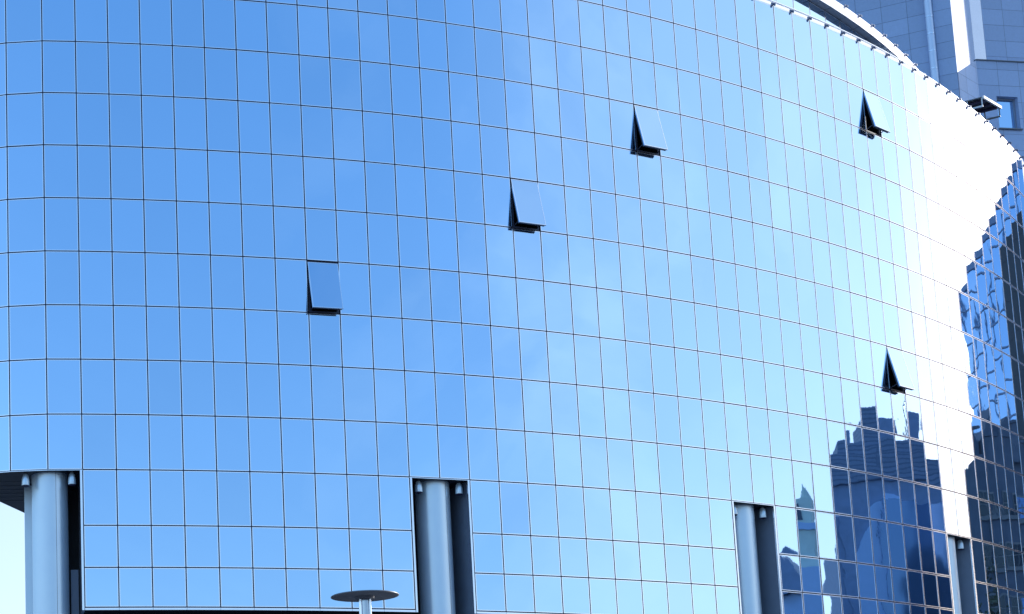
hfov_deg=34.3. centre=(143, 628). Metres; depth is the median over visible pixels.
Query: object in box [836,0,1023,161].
granite tower
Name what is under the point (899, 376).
awning window
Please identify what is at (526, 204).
awning window
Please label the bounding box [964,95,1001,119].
roof platform
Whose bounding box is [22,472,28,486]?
spotlight
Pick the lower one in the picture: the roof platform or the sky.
the sky
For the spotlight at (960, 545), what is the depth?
64.76 m
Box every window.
[306,261,343,314]
[510,179,545,231]
[633,105,667,155]
[863,90,889,136]
[886,346,914,393]
[996,96,1022,129]
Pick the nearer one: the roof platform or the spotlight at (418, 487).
the spotlight at (418, 487)
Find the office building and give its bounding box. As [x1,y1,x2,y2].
[0,0,1023,613]
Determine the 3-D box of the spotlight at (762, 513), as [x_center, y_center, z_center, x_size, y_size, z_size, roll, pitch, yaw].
[22.567,-4.226,57.676,0.244,0.450,0.244,-1,-8,0]
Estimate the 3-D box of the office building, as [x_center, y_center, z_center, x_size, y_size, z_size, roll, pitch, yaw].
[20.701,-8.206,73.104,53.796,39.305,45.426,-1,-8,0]
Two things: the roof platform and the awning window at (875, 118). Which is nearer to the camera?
the awning window at (875, 118)
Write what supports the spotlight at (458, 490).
attached to the office building
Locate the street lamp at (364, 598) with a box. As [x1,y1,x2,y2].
[331,590,398,613]
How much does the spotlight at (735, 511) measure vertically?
0.450 m
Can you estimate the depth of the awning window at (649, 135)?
57.10 m
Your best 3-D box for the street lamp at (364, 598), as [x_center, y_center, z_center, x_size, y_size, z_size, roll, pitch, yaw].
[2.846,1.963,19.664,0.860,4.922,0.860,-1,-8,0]
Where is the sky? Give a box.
[0,502,25,613]
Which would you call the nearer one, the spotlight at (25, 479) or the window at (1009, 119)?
the spotlight at (25, 479)
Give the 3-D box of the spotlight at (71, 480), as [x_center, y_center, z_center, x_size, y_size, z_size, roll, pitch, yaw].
[-2.285,-4.751,50.093,0.244,0.450,0.244,-1,-8,0]
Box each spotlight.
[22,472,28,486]
[68,471,75,485]
[415,480,422,493]
[455,481,462,495]
[734,503,737,515]
[759,506,765,518]
[957,539,963,549]

